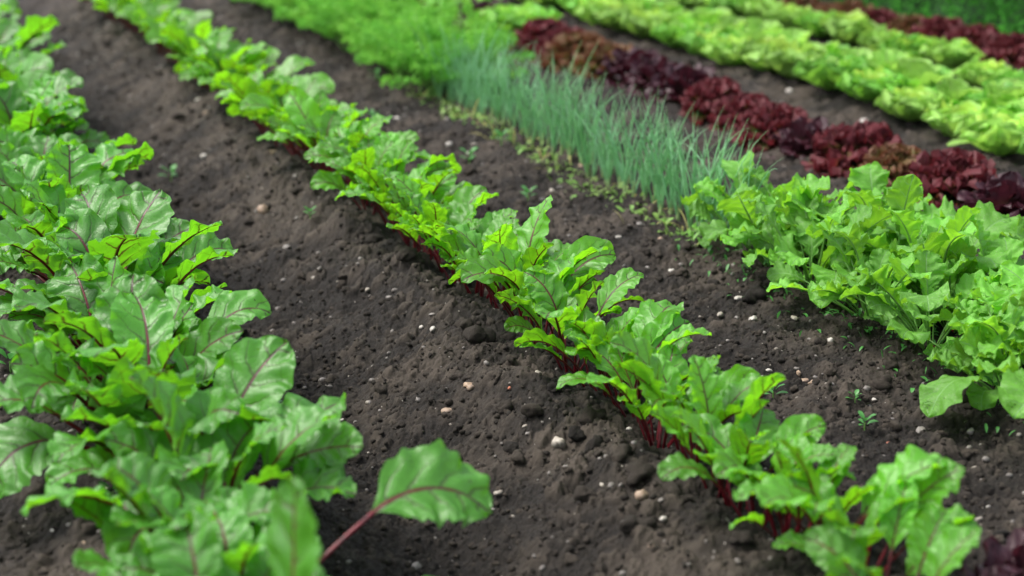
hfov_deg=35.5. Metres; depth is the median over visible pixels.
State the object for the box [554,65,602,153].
onion plant
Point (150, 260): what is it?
beet plant
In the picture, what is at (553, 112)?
onion plant
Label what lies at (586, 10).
lettuce
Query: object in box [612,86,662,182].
onion plant
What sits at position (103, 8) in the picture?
beet plant
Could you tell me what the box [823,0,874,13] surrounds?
lettuce
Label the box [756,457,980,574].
beet plant
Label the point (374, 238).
soil clod
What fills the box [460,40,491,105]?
onion plant
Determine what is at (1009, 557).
lettuce
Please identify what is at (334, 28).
carrot plant
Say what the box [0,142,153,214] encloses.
beet plant
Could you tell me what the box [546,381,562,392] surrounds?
soil clod
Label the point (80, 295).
beet plant
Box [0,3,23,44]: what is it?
beet plant
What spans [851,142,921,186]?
lettuce
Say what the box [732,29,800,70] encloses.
lettuce
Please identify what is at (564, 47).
lettuce
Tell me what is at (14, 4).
beet plant
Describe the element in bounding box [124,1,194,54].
beet plant
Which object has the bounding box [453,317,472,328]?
soil clod
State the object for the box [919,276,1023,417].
radish plant
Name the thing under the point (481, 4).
lettuce
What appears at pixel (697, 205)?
radish plant
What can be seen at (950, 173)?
lettuce
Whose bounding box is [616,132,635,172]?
onion plant
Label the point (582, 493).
soil clod
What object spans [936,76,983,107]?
lettuce
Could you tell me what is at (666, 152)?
onion plant
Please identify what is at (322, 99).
beet plant
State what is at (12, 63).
beet plant
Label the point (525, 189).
weed seedling
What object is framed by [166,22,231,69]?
beet plant
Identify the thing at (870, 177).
radish plant
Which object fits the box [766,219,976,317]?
radish plant
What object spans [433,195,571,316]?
beet plant
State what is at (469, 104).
onion plant
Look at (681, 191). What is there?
onion plant
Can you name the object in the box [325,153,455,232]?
beet plant
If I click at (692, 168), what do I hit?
onion plant
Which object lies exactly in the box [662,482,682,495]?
soil clod
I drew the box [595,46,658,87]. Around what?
lettuce
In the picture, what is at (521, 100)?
onion plant
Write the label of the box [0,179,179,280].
beet plant
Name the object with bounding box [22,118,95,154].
beet plant
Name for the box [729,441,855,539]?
beet plant
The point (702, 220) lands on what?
onion plant
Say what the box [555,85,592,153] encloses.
onion plant
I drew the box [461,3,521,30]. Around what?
lettuce
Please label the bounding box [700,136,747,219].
onion plant
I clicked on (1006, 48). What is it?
lettuce
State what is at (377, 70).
weed seedling
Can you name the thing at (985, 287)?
radish plant
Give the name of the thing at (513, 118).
onion plant
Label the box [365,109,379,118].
weed seedling
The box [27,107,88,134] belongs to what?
beet plant
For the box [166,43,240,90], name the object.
beet plant
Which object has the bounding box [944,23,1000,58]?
lettuce
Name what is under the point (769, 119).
lettuce
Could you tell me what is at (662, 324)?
beet plant
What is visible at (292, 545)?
beet plant
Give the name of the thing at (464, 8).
carrot plant
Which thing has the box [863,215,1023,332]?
radish plant
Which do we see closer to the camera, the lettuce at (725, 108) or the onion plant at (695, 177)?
the onion plant at (695, 177)
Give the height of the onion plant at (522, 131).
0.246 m
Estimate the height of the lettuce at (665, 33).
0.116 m
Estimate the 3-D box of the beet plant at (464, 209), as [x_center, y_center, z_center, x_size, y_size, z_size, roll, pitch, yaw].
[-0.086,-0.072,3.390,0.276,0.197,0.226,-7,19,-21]
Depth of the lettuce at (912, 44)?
5.98 m
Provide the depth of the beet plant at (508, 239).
3.13 m
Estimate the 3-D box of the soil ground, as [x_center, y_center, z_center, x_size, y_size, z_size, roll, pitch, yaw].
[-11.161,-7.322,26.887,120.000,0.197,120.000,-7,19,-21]
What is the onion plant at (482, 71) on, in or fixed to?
on the soil ground
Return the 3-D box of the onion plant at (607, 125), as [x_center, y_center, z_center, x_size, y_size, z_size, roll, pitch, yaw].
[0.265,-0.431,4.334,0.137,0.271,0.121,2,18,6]
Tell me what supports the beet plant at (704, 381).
on the soil ground
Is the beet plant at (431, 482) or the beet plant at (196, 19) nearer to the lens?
the beet plant at (431, 482)
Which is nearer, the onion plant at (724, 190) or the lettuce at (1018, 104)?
the onion plant at (724, 190)
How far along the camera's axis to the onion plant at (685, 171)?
3.87 m
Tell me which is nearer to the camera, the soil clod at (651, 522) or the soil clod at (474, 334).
the soil clod at (651, 522)
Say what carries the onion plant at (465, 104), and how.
on the soil ground
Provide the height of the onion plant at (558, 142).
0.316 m
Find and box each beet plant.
[0,0,18,18]
[0,0,19,22]
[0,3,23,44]
[0,15,66,58]
[0,22,50,50]
[0,50,59,81]
[0,73,108,147]
[0,77,83,137]
[0,127,136,156]
[0,134,75,185]
[0,142,151,274]
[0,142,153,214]
[0,157,144,185]
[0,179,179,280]
[0,184,237,294]
[0,204,189,304]
[0,232,232,347]
[0,273,271,411]
[0,291,258,498]
[1,52,75,80]
[2,154,118,231]
[4,52,84,104]
[5,48,50,74]
[7,252,231,381]
[13,8,20,15]
[18,69,55,105]
[20,369,355,560]
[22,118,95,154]
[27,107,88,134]
[45,335,362,506]
[48,300,214,421]
[60,440,291,573]
[91,0,129,26]
[93,0,153,28]
[95,2,113,20]
[95,438,491,575]
[96,3,125,24]
[97,508,273,575]
[106,0,152,33]
[109,0,149,34]
[112,0,179,38]
[115,3,194,47]
[118,5,177,44]
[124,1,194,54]
[134,2,181,43]
[135,10,212,63]
[144,19,196,58]
[145,20,228,78]
[160,24,235,85]
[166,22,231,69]
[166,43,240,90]
[174,40,244,90]
[177,41,267,90]
[179,49,276,105]
[181,36,244,91]
[185,28,279,89]
[196,62,276,116]
[209,74,274,120]
[210,55,315,90]
[215,72,334,134]
[221,74,310,130]
[227,77,319,142]
[240,93,348,156]
[241,105,288,147]
[256,93,337,152]
[256,109,348,164]
[257,103,358,170]
[263,477,320,575]
[266,88,376,171]
[266,92,363,149]
[273,110,381,171]
[274,113,391,185]
[303,131,417,214]
[308,130,418,184]
[316,131,428,206]
[317,126,375,186]
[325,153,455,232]
[334,170,471,247]
[340,139,460,224]
[367,166,472,240]
[385,190,450,256]
[386,175,498,260]
[394,201,517,284]
[404,191,481,272]
[408,210,520,293]
[421,218,547,298]
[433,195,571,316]
[440,223,549,309]
[455,235,615,327]
[457,233,562,308]
[483,253,605,344]
[494,264,643,372]
[504,269,644,352]
[514,308,635,396]
[519,300,653,389]
[556,332,720,424]
[563,299,711,405]
[587,344,743,448]
[605,347,718,444]
[610,331,760,452]
[612,355,759,462]
[650,355,785,497]
[657,413,836,525]
[672,399,811,511]
[729,433,877,550]
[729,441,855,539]
[733,436,947,533]
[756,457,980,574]
[772,475,974,575]
[802,507,980,575]
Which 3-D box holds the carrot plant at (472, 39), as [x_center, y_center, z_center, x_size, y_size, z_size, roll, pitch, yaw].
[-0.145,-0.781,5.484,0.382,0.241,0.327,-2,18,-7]
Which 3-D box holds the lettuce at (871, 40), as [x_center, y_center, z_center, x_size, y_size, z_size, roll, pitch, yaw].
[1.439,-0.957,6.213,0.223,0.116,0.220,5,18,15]
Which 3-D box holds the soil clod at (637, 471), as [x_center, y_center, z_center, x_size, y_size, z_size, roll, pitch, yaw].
[0.196,0.286,2.450,0.054,0.043,0.050,-7,19,-21]
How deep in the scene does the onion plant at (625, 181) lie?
4.13 m
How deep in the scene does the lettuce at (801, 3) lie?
7.24 m
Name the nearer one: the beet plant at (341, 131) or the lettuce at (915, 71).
the beet plant at (341, 131)
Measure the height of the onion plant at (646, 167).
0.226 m
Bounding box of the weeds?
[399,80,711,248]
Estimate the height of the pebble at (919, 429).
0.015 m
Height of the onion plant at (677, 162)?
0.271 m
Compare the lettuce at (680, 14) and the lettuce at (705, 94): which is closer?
the lettuce at (705, 94)
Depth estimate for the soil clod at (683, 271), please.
3.49 m
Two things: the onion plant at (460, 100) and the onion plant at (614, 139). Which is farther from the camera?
the onion plant at (460, 100)
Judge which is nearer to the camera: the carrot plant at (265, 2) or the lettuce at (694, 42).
the lettuce at (694, 42)
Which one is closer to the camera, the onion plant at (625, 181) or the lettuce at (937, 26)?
the onion plant at (625, 181)
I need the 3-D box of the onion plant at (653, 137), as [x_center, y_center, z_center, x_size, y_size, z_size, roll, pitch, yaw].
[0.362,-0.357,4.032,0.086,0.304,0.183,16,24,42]
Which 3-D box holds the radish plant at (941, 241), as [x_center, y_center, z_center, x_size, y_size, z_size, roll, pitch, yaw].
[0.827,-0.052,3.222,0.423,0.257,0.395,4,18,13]
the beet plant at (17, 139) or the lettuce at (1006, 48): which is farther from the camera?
the lettuce at (1006, 48)
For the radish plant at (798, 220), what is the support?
on the soil ground
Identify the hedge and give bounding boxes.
[827,0,1023,34]
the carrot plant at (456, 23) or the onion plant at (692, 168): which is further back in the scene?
the carrot plant at (456, 23)
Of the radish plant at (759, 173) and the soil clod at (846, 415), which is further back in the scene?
the radish plant at (759, 173)
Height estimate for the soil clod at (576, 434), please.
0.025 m
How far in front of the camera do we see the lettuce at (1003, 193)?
3.81 m
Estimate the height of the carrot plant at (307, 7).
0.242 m
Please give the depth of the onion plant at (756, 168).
3.74 m
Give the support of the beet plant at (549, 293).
on the soil ground
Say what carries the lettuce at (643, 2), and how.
on the soil ground
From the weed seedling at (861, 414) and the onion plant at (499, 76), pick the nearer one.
the weed seedling at (861, 414)
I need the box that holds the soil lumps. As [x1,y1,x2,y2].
[12,0,1023,575]
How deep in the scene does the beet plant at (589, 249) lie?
3.04 m
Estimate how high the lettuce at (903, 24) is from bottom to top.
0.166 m
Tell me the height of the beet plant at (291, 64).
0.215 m
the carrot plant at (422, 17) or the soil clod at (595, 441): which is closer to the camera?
the soil clod at (595, 441)
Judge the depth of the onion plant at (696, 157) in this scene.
3.93 m
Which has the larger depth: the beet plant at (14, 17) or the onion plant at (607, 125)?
the beet plant at (14, 17)
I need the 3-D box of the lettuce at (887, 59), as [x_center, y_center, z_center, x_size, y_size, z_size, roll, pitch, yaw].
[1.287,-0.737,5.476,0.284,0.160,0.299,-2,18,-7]
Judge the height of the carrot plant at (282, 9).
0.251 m
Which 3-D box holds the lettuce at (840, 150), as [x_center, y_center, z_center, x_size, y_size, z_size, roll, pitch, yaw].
[0.957,-0.364,4.407,0.332,0.202,0.322,8,19,23]
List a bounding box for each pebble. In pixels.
[256,204,268,213]
[412,562,421,570]
[430,326,435,332]
[441,407,451,412]
[463,382,473,390]
[493,490,502,495]
[551,436,565,448]
[635,489,648,500]
[659,516,666,521]
[786,88,793,93]
[791,315,798,320]
[916,426,925,432]
[967,428,973,434]
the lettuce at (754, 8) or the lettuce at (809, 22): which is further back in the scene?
the lettuce at (754, 8)
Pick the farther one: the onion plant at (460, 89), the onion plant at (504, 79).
the onion plant at (460, 89)
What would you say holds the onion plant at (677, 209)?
on the soil ground
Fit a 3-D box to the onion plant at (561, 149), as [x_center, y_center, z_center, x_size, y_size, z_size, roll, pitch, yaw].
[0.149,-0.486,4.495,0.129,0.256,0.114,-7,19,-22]
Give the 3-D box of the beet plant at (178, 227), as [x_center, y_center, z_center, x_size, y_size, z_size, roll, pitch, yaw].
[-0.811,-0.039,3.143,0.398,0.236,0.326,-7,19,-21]
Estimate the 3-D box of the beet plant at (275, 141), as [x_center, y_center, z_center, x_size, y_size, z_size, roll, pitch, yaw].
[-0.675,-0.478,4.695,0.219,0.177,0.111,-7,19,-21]
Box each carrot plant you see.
[240,0,282,16]
[262,0,298,22]
[268,0,312,29]
[274,0,327,38]
[274,0,360,36]
[275,0,322,35]
[295,0,363,43]
[296,1,377,50]
[304,0,390,53]
[316,0,414,36]
[324,0,415,33]
[339,0,419,17]
[340,13,412,73]
[343,0,445,36]
[345,19,383,66]
[346,11,425,76]
[347,0,455,27]
[354,25,440,81]
[360,6,472,86]
[366,3,435,42]
[379,38,480,96]
[381,6,492,78]
[401,2,510,62]
[405,18,479,32]
[408,16,535,80]
[417,28,528,92]
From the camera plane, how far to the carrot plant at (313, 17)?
6.28 m
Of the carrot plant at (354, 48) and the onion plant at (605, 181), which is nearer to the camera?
the onion plant at (605, 181)
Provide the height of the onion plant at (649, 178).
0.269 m
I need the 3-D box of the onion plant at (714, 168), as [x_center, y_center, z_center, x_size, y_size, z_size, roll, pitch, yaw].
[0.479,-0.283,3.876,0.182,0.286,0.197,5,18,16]
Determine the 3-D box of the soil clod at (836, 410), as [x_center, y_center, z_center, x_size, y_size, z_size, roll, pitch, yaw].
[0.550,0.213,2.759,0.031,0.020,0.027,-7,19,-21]
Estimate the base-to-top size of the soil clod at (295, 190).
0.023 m
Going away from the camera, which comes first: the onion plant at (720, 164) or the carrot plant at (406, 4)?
the onion plant at (720, 164)
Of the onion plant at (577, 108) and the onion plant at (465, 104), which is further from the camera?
the onion plant at (465, 104)
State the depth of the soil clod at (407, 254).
3.44 m
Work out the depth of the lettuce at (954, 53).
5.78 m
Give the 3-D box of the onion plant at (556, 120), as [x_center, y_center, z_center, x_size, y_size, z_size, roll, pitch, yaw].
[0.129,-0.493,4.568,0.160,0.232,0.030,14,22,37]
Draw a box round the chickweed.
[675,242,1015,435]
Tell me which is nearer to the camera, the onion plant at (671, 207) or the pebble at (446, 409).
the pebble at (446, 409)
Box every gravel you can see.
[0,0,1023,575]
[88,29,1006,531]
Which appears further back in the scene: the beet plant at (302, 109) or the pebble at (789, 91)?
the pebble at (789, 91)
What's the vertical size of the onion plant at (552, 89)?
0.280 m
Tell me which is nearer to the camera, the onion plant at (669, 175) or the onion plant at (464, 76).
the onion plant at (669, 175)
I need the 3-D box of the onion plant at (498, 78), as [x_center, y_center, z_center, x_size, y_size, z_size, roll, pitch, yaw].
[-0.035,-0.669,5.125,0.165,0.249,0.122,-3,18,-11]
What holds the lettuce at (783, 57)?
on the soil ground
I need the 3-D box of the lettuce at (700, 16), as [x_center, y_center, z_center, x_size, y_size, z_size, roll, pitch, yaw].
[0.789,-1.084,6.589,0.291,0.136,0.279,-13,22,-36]
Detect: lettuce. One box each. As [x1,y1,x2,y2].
[420,0,451,18]
[439,0,508,18]
[452,0,508,27]
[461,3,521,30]
[480,0,562,34]
[508,17,567,53]
[520,0,547,5]
[528,26,585,62]
[539,30,611,74]
[543,0,561,6]
[557,0,610,12]
[568,40,632,81]
[573,0,621,26]
[594,0,647,32]
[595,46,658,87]
[617,0,656,9]
[618,7,679,38]
[625,53,673,98]
[643,61,718,111]
[645,0,689,13]
[650,19,701,48]
[669,0,694,7]
[671,10,693,21]
[673,29,727,55]
[679,76,741,125]
[682,6,731,30]
[687,0,714,8]
[700,34,745,65]
[702,14,747,34]
[705,0,749,15]
[707,92,771,132]
[728,17,782,38]
[730,102,812,152]
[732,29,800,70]
[736,0,786,20]
[760,38,828,79]
[761,2,816,30]
[767,116,829,158]
[773,28,815,44]
[777,0,819,6]
[789,52,871,89]
[793,9,835,37]
[801,40,848,53]
[801,119,903,178]
[804,2,831,11]
[818,10,879,44]
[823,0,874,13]
[834,65,908,101]
[838,47,872,88]
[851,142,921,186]
[854,24,907,52]
[858,47,910,69]
[860,7,898,26]
[874,33,940,59]
[874,83,949,120]
[886,14,923,34]
[889,56,954,91]
[893,147,996,207]
[907,14,964,39]
[918,36,985,68]
[920,98,989,137]
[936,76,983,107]
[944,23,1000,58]
[950,108,1023,155]
[950,171,1023,216]
[953,54,1012,86]
[957,562,1023,575]
[965,78,1023,113]
[975,527,1023,575]
[979,32,1023,66]
[991,68,1023,81]
[1008,98,1023,113]
[1010,210,1023,250]
[1014,52,1023,71]
[1016,135,1023,153]
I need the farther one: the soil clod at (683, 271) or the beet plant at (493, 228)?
the soil clod at (683, 271)
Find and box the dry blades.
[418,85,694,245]
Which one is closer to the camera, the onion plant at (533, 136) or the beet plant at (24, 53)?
the onion plant at (533, 136)
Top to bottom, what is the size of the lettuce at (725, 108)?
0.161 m
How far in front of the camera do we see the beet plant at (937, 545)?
2.00 m
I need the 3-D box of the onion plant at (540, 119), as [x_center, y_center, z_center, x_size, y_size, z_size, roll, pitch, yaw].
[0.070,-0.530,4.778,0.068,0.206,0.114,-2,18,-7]
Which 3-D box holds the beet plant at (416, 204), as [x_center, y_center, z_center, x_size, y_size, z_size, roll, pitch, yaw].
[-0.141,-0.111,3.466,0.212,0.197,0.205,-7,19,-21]
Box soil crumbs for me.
[0,0,1023,575]
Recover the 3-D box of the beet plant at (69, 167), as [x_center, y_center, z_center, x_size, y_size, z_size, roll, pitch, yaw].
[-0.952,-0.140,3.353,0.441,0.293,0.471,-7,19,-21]
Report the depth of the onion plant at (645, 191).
4.03 m
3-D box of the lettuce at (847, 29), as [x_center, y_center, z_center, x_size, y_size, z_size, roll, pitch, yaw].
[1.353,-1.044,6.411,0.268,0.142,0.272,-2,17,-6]
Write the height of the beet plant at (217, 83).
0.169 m
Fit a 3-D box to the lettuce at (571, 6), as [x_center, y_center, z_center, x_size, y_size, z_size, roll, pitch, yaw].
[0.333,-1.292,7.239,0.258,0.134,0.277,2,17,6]
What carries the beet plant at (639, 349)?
on the soil ground
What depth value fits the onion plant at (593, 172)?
4.31 m
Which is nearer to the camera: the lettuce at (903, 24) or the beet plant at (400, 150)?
the beet plant at (400, 150)
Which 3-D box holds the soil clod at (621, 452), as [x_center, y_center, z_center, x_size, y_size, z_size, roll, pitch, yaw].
[0.170,0.264,2.502,0.028,0.037,0.051,6,18,18]
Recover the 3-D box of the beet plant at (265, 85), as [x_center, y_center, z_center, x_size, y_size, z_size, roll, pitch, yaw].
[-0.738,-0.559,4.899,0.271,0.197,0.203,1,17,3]
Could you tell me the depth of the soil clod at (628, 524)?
2.31 m
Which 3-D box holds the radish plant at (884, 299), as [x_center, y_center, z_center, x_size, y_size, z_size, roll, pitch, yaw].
[0.811,0.041,2.962,0.390,0.202,0.366,-7,19,-21]
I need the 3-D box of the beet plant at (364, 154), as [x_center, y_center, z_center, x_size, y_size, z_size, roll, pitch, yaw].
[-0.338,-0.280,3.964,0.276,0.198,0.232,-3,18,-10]
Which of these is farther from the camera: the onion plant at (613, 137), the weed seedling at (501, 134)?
the weed seedling at (501, 134)
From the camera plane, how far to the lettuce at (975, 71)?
5.59 m
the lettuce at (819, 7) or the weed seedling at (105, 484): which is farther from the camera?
the lettuce at (819, 7)
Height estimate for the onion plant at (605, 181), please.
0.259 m
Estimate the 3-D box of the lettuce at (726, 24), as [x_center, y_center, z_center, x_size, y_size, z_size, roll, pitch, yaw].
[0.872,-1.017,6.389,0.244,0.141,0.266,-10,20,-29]
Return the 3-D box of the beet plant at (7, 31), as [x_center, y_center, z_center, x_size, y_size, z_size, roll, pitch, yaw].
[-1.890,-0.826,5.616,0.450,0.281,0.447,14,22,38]
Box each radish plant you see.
[680,151,782,249]
[693,173,882,266]
[723,165,854,254]
[729,191,891,287]
[733,185,902,283]
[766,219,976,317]
[773,161,988,254]
[816,174,941,293]
[818,243,994,372]
[823,200,1023,307]
[842,188,970,294]
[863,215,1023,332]
[899,276,1023,385]
[908,245,1009,334]
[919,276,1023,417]
[942,277,1019,353]
[957,285,1023,418]
[999,260,1023,359]
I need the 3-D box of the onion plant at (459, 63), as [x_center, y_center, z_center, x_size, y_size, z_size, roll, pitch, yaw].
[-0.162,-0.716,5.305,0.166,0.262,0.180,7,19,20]
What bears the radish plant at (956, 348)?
on the soil ground
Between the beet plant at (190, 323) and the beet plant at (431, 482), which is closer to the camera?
the beet plant at (431, 482)
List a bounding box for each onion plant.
[407,20,453,100]
[430,30,463,102]
[430,36,458,102]
[434,18,477,95]
[437,52,466,104]
[438,16,461,100]
[438,38,489,99]
[438,41,469,105]
[440,56,494,115]
[445,44,480,105]
[453,19,505,110]
[453,29,512,122]
[454,40,501,105]
[457,35,493,97]
[458,62,502,116]
[459,52,475,113]
[460,38,513,116]
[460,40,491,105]
[461,42,500,83]
[462,38,501,112]
[464,25,489,91]
[464,30,533,119]
[465,50,502,100]
[467,42,536,126]
[470,56,495,115]
[471,42,509,116]
[472,57,495,102]
[479,46,516,95]
[479,50,521,119]
[481,41,516,116]
[481,44,523,114]
[486,66,513,125]
[492,56,531,116]
[493,66,529,132]
[495,65,539,135]
[497,60,547,137]
[498,42,529,127]
[499,38,513,117]
[501,60,512,114]
[509,54,551,128]
[511,61,541,128]
[512,79,558,141]
[513,65,530,115]
[516,75,535,134]
[517,49,548,137]
[517,68,587,149]
[518,53,575,127]
[521,75,546,138]
[521,78,572,140]
[523,60,555,120]
[524,72,562,142]
[527,83,547,141]
[531,56,574,131]
[531,69,565,141]
[533,72,581,146]
[538,80,580,147]
[539,88,580,134]
[543,67,579,154]
[544,40,597,143]
[546,72,618,177]
[547,52,587,133]
[548,72,603,157]
[548,82,570,149]
[551,68,589,154]
[552,80,568,141]
[552,84,598,159]
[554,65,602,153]
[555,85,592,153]
[557,81,596,155]
[558,75,602,162]
[559,83,611,150]
[561,84,611,164]
[566,94,594,166]
[566,97,617,164]
[566,104,590,175]
[575,111,622,177]
[576,99,632,186]
[576,103,617,178]
[577,72,600,164]
[579,86,620,187]
[585,95,635,184]
[589,101,655,188]
[589,105,616,162]
[591,83,636,173]
[593,115,636,175]
[596,107,643,165]
[602,97,644,192]
[605,113,676,199]
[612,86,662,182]
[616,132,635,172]
[618,92,655,186]
[619,134,656,196]
[620,89,679,184]
[623,105,663,176]
[623,116,669,191]
[630,124,678,203]
[634,117,679,220]
[634,121,702,212]
[634,140,679,215]
[637,91,681,188]
[639,102,694,208]
[642,103,685,214]
[642,122,681,179]
[651,124,697,230]
[653,101,690,191]
[653,119,669,173]
[655,109,698,205]
[662,142,685,211]
[663,123,732,225]
[665,107,718,219]
[665,115,707,213]
[669,115,747,203]
[670,123,683,183]
[673,137,721,207]
[675,134,738,226]
[681,128,738,218]
[682,144,705,216]
[683,128,756,235]
[686,129,723,224]
[687,118,748,222]
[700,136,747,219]
[702,130,764,221]
[708,139,774,191]
[711,163,725,218]
[714,149,780,195]
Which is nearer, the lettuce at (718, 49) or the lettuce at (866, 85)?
the lettuce at (866, 85)
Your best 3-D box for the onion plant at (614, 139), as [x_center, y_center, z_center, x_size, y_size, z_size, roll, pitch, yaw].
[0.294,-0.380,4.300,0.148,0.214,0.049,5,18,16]
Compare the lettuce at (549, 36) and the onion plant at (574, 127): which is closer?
the onion plant at (574, 127)
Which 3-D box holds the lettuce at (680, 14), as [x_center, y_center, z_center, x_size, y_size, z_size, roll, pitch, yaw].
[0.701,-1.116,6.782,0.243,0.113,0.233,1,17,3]
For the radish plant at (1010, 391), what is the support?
on the soil ground
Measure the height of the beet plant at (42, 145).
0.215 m
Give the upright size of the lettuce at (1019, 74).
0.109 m
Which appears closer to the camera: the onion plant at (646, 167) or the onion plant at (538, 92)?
the onion plant at (646, 167)
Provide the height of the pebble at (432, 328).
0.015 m
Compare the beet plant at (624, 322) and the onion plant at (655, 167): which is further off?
the onion plant at (655, 167)
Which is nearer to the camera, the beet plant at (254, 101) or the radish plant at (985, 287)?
the radish plant at (985, 287)
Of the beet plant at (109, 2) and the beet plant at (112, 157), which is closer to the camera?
the beet plant at (112, 157)
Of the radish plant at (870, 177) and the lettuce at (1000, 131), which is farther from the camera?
the lettuce at (1000, 131)
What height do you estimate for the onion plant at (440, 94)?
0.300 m
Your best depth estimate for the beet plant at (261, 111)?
4.62 m
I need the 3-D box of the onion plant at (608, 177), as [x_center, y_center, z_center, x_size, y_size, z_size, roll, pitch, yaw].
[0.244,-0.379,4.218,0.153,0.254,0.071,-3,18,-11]
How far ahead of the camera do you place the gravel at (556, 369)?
3.14 m
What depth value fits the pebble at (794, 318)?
3.17 m
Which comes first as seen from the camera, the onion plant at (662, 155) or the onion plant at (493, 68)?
the onion plant at (662, 155)
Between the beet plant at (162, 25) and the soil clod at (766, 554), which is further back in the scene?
the beet plant at (162, 25)
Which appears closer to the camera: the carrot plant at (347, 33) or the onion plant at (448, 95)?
the onion plant at (448, 95)
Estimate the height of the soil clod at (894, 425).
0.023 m
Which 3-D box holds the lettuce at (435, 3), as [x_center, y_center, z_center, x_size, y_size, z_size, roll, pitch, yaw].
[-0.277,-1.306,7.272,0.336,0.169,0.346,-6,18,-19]
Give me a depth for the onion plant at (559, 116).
4.59 m
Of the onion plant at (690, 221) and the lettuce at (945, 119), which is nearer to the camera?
the onion plant at (690, 221)
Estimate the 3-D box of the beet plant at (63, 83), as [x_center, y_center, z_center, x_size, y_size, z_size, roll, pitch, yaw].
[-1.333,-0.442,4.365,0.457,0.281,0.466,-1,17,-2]
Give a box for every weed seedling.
[0,348,20,372]
[98,481,118,495]
[158,164,176,180]
[303,206,316,217]
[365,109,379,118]
[367,68,381,79]
[459,147,477,162]
[494,129,511,145]
[521,185,536,200]
[765,384,787,398]
[845,389,861,401]
[858,410,877,429]
[984,376,1000,388]
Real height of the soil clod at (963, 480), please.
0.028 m
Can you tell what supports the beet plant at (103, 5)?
on the soil ground
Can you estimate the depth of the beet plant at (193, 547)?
1.87 m
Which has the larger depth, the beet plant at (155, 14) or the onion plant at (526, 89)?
the beet plant at (155, 14)
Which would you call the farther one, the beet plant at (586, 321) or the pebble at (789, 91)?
the pebble at (789, 91)
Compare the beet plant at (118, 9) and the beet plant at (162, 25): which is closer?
the beet plant at (162, 25)
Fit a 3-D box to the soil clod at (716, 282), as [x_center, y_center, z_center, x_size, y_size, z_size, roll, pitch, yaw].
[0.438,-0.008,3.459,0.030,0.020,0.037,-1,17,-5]
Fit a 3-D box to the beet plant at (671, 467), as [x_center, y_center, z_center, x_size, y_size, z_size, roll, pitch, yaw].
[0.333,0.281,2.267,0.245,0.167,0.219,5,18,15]
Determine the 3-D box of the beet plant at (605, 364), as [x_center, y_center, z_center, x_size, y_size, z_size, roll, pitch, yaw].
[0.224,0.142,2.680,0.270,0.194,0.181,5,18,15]
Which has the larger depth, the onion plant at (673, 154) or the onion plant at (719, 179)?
the onion plant at (673, 154)
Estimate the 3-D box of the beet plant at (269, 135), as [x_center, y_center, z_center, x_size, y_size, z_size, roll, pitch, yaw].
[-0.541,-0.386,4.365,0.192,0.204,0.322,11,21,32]
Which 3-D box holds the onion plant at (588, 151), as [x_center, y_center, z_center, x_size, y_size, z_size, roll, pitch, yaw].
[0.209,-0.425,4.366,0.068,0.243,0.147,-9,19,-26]
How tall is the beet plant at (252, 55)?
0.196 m
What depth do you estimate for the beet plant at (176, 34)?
5.61 m
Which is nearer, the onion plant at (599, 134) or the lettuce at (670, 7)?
the onion plant at (599, 134)
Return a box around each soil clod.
[291,186,303,193]
[364,234,382,243]
[396,247,417,261]
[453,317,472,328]
[462,325,495,343]
[500,355,519,362]
[503,441,518,453]
[520,403,543,416]
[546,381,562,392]
[568,426,586,441]
[574,485,596,500]
[576,406,606,424]
[584,435,603,453]
[611,443,631,462]
[618,515,638,533]
[626,459,654,486]
[635,517,656,527]
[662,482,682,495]
[675,267,688,276]
[695,519,719,533]
[707,279,719,284]
[728,530,753,545]
[741,285,766,303]
[761,550,786,561]
[827,407,840,414]
[840,412,853,418]
[862,393,869,401]
[873,374,892,390]
[882,418,901,430]
[957,476,966,487]
[972,481,995,497]
[992,529,1010,539]
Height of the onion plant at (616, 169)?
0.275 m
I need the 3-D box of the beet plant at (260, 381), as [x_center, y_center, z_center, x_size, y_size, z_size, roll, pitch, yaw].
[-0.429,0.225,2.303,0.468,0.242,0.374,12,21,33]
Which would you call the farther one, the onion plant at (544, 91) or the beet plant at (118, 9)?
the beet plant at (118, 9)
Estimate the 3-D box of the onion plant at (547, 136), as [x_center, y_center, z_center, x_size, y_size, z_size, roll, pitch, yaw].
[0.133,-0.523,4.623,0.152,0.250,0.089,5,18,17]
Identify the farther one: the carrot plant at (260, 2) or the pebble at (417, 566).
the carrot plant at (260, 2)
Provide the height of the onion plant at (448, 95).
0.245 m
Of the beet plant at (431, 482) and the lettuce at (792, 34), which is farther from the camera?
the lettuce at (792, 34)
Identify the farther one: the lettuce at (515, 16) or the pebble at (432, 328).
the lettuce at (515, 16)
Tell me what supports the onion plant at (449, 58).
on the soil ground
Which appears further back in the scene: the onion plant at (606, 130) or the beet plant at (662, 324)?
the onion plant at (606, 130)
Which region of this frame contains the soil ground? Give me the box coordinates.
[0,0,1023,575]
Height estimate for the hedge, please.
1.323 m
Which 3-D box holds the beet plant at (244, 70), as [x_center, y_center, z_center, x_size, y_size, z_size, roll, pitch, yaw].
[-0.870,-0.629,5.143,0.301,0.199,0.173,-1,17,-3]
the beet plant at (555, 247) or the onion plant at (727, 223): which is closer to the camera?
the beet plant at (555, 247)
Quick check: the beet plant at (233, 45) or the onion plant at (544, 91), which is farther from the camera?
the beet plant at (233, 45)
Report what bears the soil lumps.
on the soil ground
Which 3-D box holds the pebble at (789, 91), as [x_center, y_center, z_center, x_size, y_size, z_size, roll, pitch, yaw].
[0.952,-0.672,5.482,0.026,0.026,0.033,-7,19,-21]
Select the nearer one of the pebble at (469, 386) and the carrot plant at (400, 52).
the pebble at (469, 386)

